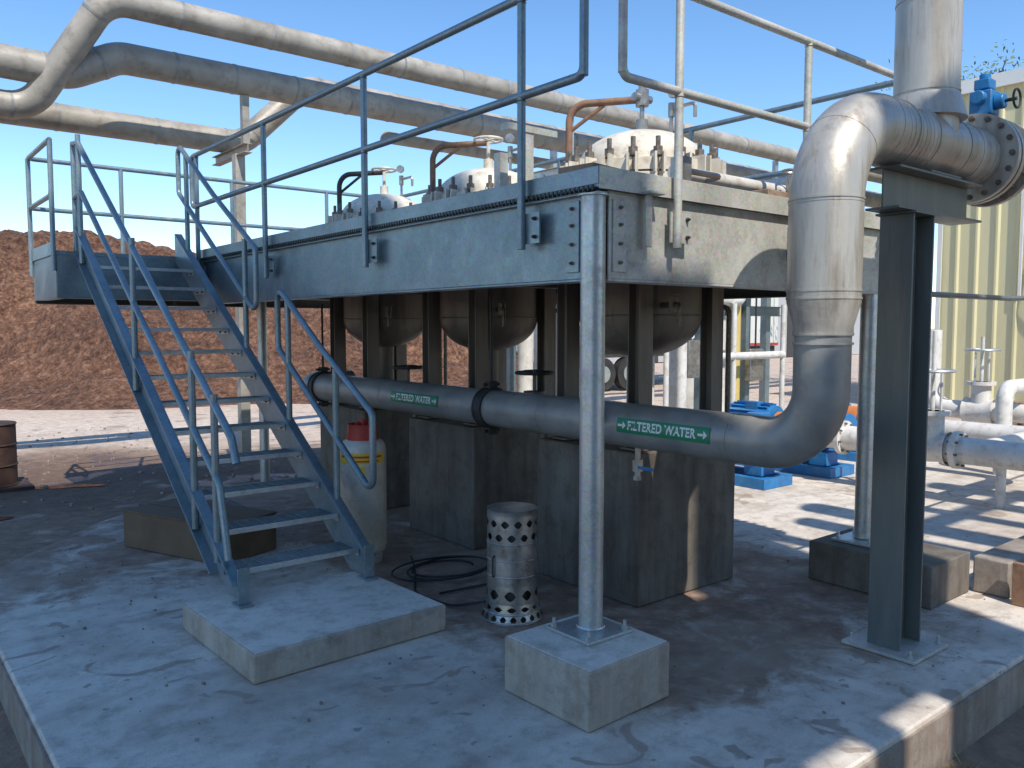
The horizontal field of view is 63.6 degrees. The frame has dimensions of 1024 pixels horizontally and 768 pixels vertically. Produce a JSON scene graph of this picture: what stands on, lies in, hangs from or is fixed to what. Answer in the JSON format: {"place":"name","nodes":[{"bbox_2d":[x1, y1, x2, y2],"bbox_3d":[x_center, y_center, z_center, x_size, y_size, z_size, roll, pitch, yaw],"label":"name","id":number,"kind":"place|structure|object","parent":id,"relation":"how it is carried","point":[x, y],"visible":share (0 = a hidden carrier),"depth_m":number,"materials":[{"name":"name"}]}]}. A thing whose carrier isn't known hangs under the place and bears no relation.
{"place":"outdoors","nodes":[
{"label":"outdoors","id":0,"kind":"place"},
{"bbox_2d":[139,498,245,506],"bbox_3d":[-3.230,1.299,8.373,0.800,0.134,0.900,-3,5,-39],"label":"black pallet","id":1,"kind":"object","parent":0,"point":[229,501],"visible":0.09,"depth_m":8.51,"materials":[{"name":"plastic"}]},
{"bbox_2d":[0,328,1023,767],"bbox_3d":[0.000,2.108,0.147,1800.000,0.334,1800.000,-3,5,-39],"label":"ground","id":2,"kind":"structure","parent":0,"point":[34,524],"depth_m":11.45,"materials":[{"name":"white concrete"}]},
{"bbox_2d":[0,516,12,519],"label":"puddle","id":3,"kind":"object","parent":2,"relation":"on","point":[4,518],"visible":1,"depth_m":8.52,"materials":[{"name":"liquid"}]},
{"bbox_2d":[0,420,34,492],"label":"rusty oil drum","id":4,"kind":"object","parent":2,"relation":"on","point":[11,480],"visible":1,"depth_m":9.97,"materials":[{"name":"brown metal"}]},
{"bbox_2d":[35,484,103,488],"bbox_3d":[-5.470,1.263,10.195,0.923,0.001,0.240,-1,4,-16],"label":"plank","id":5,"kind":"object","parent":2,"relation":"on","point":[65,486],"visible":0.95,"depth_m":10.18,"materials":[{"name":"wood"}]},
{"bbox_2d":[212,95,251,452],"bbox_3d":[-4.149,-1.520,12.334,0.140,5.220,1.300,-3,5,-39],"label":"pipe rack support","id":6,"kind":"object","parent":2,"relation":"on","point":[236,155],"visible":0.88,"depth_m":12.02,"materials":[{"name":"grey metal"}]},
{"bbox_2d":[0,42,881,207],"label":"overhead pipe","id":7,"kind":"object","parent":6,"relation":"on","point":[103,62],"visible":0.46,"depth_m":11.64,"materials":[{"name":"grey metal"}]},
{"bbox_2d":[0,229,610,409],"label":"mulch mound","id":8,"kind":"object","parent":2,"relation":"on","point":[58,357],"visible":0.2,"depth_m":22.90,"materials":[{"name":"brown plant"}]},
{"bbox_2d":[0,425,984,761],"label":"gravel debris","id":9,"kind":"object","parent":2,"relation":"on","point":[288,545],"visible":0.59,"depth_m":9.77,"materials":[{"name":"concrete"}]},
{"bbox_2d":[0,459,1023,767],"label":"slab top","id":10,"kind":"structure","parent":2,"relation":"on","point":[432,701],"depth_m":4.76,"materials":[{"name":"concrete"}]},
{"bbox_2d":[121,498,277,561],"bbox_3d":[-2.753,1.274,7.274,1.270,0.336,0.620,2,5,29],"label":"concrete block","id":11,"kind":"object","parent":10,"relation":"on","point":[162,527],"visible":0.6,"depth_m":7.10,"materials":[{"name":"grey concrete"}]},
{"bbox_2d":[183,571,445,683],"bbox_3d":[-1.267,1.497,5.303,1.309,0.171,1.109,-3,5,-39],"label":"concrete stair pad","id":12,"kind":"object","parent":10,"relation":"on","point":[275,632],"visible":0.9,"depth_m":5.05,"materials":[{"name":"grey concrete"}]},
{"bbox_2d":[70,134,378,608],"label":"steel staircase","id":13,"kind":"structure","parent":12,"relation":"on","point":[213,532],"depth_m":6.49,"materials":[{"name":"grey metal"}]},
{"bbox_2d":[340,418,386,563],"bbox_3d":[-1.236,0.880,6.867,0.389,1.190,0.389,-3,5,-39],"label":"gas cylinder","id":14,"kind":"object","parent":10,"relation":"on","point":[367,508],"visible":0.63,"depth_m":6.72,"materials":[{"name":"paint"}]},
{"bbox_2d":[320,404,411,508],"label":"concrete pier","id":15,"kind":"structure","parent":10,"relation":"on","point":[393,428],"depth_m":8.89,"materials":[{"name":"grey concrete"}]},
{"bbox_2d":[328,165,446,408],"bbox_3d":[-1.393,-1.084,9.200,1.240,2.615,1.316,-3,5,-39],"label":"filter vessel","id":16,"kind":"object","parent":15,"relation":"on","point":[385,329],"visible":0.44,"depth_m":8.93,"materials":[{"name":"paint"}]},
{"bbox_2d":[392,365,421,416],"bbox_3d":[-0.985,0.584,8.406,0.550,1.569,0.328,-3,5,-39],"label":"gate valve","id":17,"kind":"object","parent":10,"relation":"on","point":[408,368],"visible":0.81,"depth_m":8.30,"materials":[{"name":"paint"}]},
{"bbox_2d":[391,554,486,593],"bbox_3d":[-0.482,1.468,6.459,0.905,0.066,0.769,-3,5,-39],"label":"rubber hose","id":18,"kind":"object","parent":10,"relation":"on","point":[444,578],"visible":0.88,"depth_m":6.42,"materials":[{"name":"black rubber"}]},
{"bbox_2d":[25,0,893,646],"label":"steel platform","id":19,"kind":"structure","parent":10,"relation":"on","point":[589,230],"depth_m":5.15,"materials":[{"name":"metal"}]},
{"bbox_2d":[494,122,556,186],"bbox_3d":[0.038,-1.612,6.600,0.500,0.800,0.410,-3,5,-39],"label":"pipe stand","id":20,"kind":"object","parent":19,"relation":"on","point":[501,168],"visible":0.5,"depth_m":6.46,"materials":[{"name":"metal"}]},
{"bbox_2d":[559,162,788,197],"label":"deck boards","id":21,"kind":"object","parent":19,"relation":"on","point":[592,164],"visible":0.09,"depth_m":4.50,"materials":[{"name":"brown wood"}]},
{"bbox_2d":[667,156,792,192],"bbox_3d":[0.230,-1.316,7.779,2.454,1.254,6.098,-3,5,-39],"label":"deck piping","id":22,"kind":"object","parent":21,"relation":"on","point":[690,173],"visible":0.23,"depth_m":5.49,"materials":[{"name":"white paint"}]},
{"bbox_2d":[410,502,543,625],"bbox_3d":[-0.470,1.160,6.082,0.513,0.742,1.819,-3,5,-39],"label":"perforated heater","id":23,"kind":"object","parent":10,"relation":"on","point":[511,555],"visible":0.99,"depth_m":5.43,"materials":[{"name":"silver metal"}]},
{"bbox_2d":[409,417,553,549],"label":"concrete pier","id":24,"kind":"structure","parent":10,"relation":"on","point":[462,476],"depth_m":7.43,"materials":[{"name":"grey concrete"}]},
{"bbox_2d":[418,133,556,425],"bbox_3d":[-0.196,-0.981,7.729,1.240,2.615,1.316,-3,5,-39],"label":"filter vessel","id":25,"kind":"object","parent":24,"relation":"on","point":[461,317],"visible":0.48,"depth_m":7.51,"materials":[{"name":"paint"}]},
{"bbox_2d":[515,369,553,558],"bbox_3d":[0.244,0.674,6.895,0.550,1.599,0.328,-3,5,-39],"label":"gate valve","id":26,"kind":"object","parent":10,"relation":"on","point":[534,373],"visible":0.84,"depth_m":6.79,"materials":[{"name":"paint"}]},
{"bbox_2d":[505,614,668,731],"bbox_3d":[0.400,1.496,4.374,0.630,0.301,0.630,-3,5,-39],"label":"concrete footing","id":27,"kind":"object","parent":10,"relation":"on","point":[587,688],"visible":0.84,"depth_m":4.18,"materials":[{"name":"grey concrete"}]},
{"bbox_2d":[538,437,734,606],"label":"concrete pier","id":28,"kind":"structure","parent":10,"relation":"on","point":[668,529],"depth_m":6.00,"materials":[{"name":"grey concrete"}]},
{"bbox_2d":[551,86,731,451],"bbox_3d":[1.002,-0.919,6.254,1.240,2.695,1.316,-3,5,-39],"label":"filter vessel","id":29,"kind":"object","parent":28,"relation":"on","point":[645,324],"visible":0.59,"depth_m":5.96,"materials":[{"name":"paint"}]},
{"bbox_2d":[507,298,785,411],"bbox_3d":[1.984,-0.894,11.582,7.753,4.075,4.311,-13,13,-72],"label":"process frame","id":30,"kind":"object","parent":10,"relation":"on","point":[681,374],"visible":0.1,"depth_m":12.90,"materials":[{"name":"metal"}]},
{"bbox_2d":[735,412,792,489],"bbox_3d":[2.659,0.764,10.687,0.600,0.887,1.980,-3,5,-39],"label":"blue pump","id":31,"kind":"object","parent":10,"relation":"on","point":[755,477],"visible":0.12,"depth_m":10.07,"materials":[{"name":"paint"}]},
{"bbox_2d":[730,400,856,478],"bbox_3d":[3.731,0.632,11.421,0.624,1.047,1.980,-3,5,-39],"label":"blue pump","id":32,"kind":"object","parent":10,"relation":"on","point":[824,463],"visible":0.34,"depth_m":10.89,"materials":[{"name":"paint"}]},
{"bbox_2d":[829,403,856,461],"bbox_3d":[5.029,0.573,12.279,0.624,1.047,1.980,-3,5,-39],"label":"blue pump","id":33,"kind":"object","parent":10,"relation":"on","point":[851,456],"visible":0.05,"depth_m":12.08,"materials":[{"name":"paint"}]},
{"bbox_2d":[809,528,969,608],"bbox_3d":[2.828,1.368,6.225,0.620,0.300,0.930,-3,5,-39],"label":"concrete footing","id":34,"kind":"object","parent":10,"relation":"on","point":[945,575],"visible":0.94,"depth_m":6.06,"materials":[{"name":"grey concrete"}]},
{"bbox_2d":[841,164,982,665],"bbox_3d":[2.530,0.160,5.110,1.100,2.864,0.450,-3,5,-39],"label":"beam support","id":35,"kind":"object","parent":10,"relation":"on","point":[917,204],"visible":0.98,"depth_m":4.93,"materials":[{"name":"grey paint"}]},
{"bbox_2d":[303,0,1023,480],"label":"filtered water pipe","id":36,"kind":"object","parent":35,"relation":"on","point":[919,118],"visible":0.85,"depth_m":4.77,"materials":[{"name":"grey metal"}]},
{"bbox_2d":[969,73,1021,115],"bbox_3d":[3.216,-1.896,5.495,0.230,0.360,0.278,-3,5,-39],"label":"valve actuator","id":37,"kind":"object","parent":36,"relation":"on","point":[986,97],"visible":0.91,"depth_m":5.48,"materials":[{"name":"blue paint"}]},
{"bbox_2d":[932,291,1023,300],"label":"conduit","id":38,"kind":"object","parent":35,"relation":"attached to","point":[974,296],"visible":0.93,"depth_m":5.52,"materials":[{"name":"grey metal"}]},
{"bbox_2d":[827,330,1023,508],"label":"white process pipe","id":39,"kind":"object","parent":10,"relation":"on","point":[998,446],"visible":0.59,"depth_m":10.09,"materials":[{"name":"metal"}]},
{"bbox_2d":[926,331,956,465],"bbox_3d":[4.781,0.155,9.376,0.472,1.510,0.472,-3,5,-39],"label":"gate valve","id":40,"kind":"object","parent":39,"relation":"on","point":[936,434],"visible":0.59,"depth_m":9.28,"materials":[{"name":"white paint"}]},
{"bbox_2d":[960,337,1001,423],"bbox_3d":[6.694,-0.050,11.771,0.472,1.246,0.472,-3,5,-39],"label":"gate valve","id":41,"kind":"object","parent":39,"relation":"on","point":[975,406],"visible":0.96,"depth_m":11.71,"materials":[{"name":"white paint"}]},
{"bbox_2d":[972,535,1023,598],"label":"concrete curb","id":42,"kind":"structure","parent":10,"relation":"on","point":[992,570],"depth_m":6.02,"materials":[{"name":"grey concrete"}]},
{"bbox_2d":[1011,562,1023,606],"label":"concrete block","id":43,"kind":"structure","parent":10,"relation":"on","point":[1017,595],"depth_m":5.76,"materials":[{"name":"concrete"}]},
{"bbox_2d":[0,658,1023,767],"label":"slab edge","id":44,"kind":"object","parent":2,"relation":"on","point":[948,734],"visible":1,"depth_m":4.34,"materials":[{"name":"concrete"}]},
{"bbox_2d":[534,116,573,178],"bbox_3d":[0.557,-2.046,15.869,0.140,5.780,1.700,-3,5,-39],"label":"pipe rack support","id":45,"kind":"object","parent":2,"relation":"on","point":[552,170],"visible":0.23,"depth_m":15.43,"materials":[{"name":"metal"}]},
{"bbox_2d":[0,0,881,183],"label":"overhead pipe","id":46,"kind":"object","parent":45,"relation":"on","point":[81,33],"visible":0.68,"depth_m":11.37,"materials":[{"name":"grey metal"}]},
{"bbox_2d":[0,77,881,193],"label":"overhead pipe","id":47,"kind":"object","parent":45,"relation":"on","point":[54,116],"visible":0.27,"depth_m":11.73,"materials":[{"name":"grey metal"}]},
{"bbox_2d":[380,131,564,168],"bbox_3d":[5.160,-4.524,19.636,18.900,0.206,0.206,-3,5,-39],"label":"overhead pipe","id":48,"kind":"object","parent":45,"relation":"on","point":[418,142],"visible":0.12,"depth_m":14.50,"materials":[{"name":"grey metal"}]},
{"bbox_2d":[533,298,777,390],"bbox_3d":[5.236,-1.825,28.398,10.000,3.600,2.415,-3,5,-39],"label":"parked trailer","id":49,"kind":"object","parent":2,"relation":"on","point":[616,373],"visible":0.13,"depth_m":25.65,"materials":[{"name":"metal"}]},
{"bbox_2d":[772,160,778,178],"bbox_3d":[5.604,-2.331,19.956,0.140,5.780,1.700,-3,5,-39],"label":"pipe rack support","id":50,"kind":"object","parent":2,"relation":"on","point":[775,165],"visible":0.06,"depth_m":19.11,"materials":[{"name":"metal"}]},
{"bbox_2d":[875,39,1023,90],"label":"tree","id":51,"kind":"object","parent":2,"relation":"on","point":[1002,70],"visible":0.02,"depth_m":22.40,"materials":[{"name":"green plant"}]},
{"bbox_2d":[941,753,989,767],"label":"weeds","id":52,"kind":"object","parent":2,"relation":"on","point":[961,764],"visible":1,"depth_m":4.17,"materials":[{"name":"green plant"}]},
{"bbox_2d":[1013,401,1023,424],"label":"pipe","id":53,"kind":"object","parent":2,"relation":"on","point":[1018,402],"visible":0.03,"depth_m":16.84,"materials":[{"name":"white metal"}]},
{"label":"walls","id":54,"kind":"object","parent":2,"relation":"on","visible":0},
{"bbox_2d":[934,67,1023,329],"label":"roof trim","id":55,"kind":"structure","parent":54,"relation":"on","point":[1010,77],"depth_m":18.09,"materials":[{"name":"white metal"}]},
{"bbox_2d":[939,82,1023,400],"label":"ribbed siding","id":56,"kind":"object","parent":54,"relation":"attached to","point":[981,258],"visible":0.51,"depth_m":18.07,"materials":[{"name":"beige metal"}]},
{"bbox_2d":[1018,189,1023,295],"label":"gutter pipe","id":57,"kind":"object","parent":56,"relation":"attached to","point":[1021,250],"visible":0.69,"depth_m":17.41,"materials":[{"name":"white metal"}]},
{"bbox_2d":[0,0,1023,327],"label":"sky","id":58,"kind":"structure","parent":0,"point":[726,57],"materials":[{"name":"blue"}]},
{"bbox_2d":[516,297,859,363],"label":"distant warehouse","id":59,"kind":"structure","parent":0,"point":[789,345],"depth_m":52.85,"materials":[{"name":"metal"}]},
{"bbox_2d":[655,308,792,361],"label":"doors","id":60,"kind":"structure","parent":59,"relation":"in","point":[789,353],"depth_m":52.92,"materials":[{"name":"metal"}]}
]}

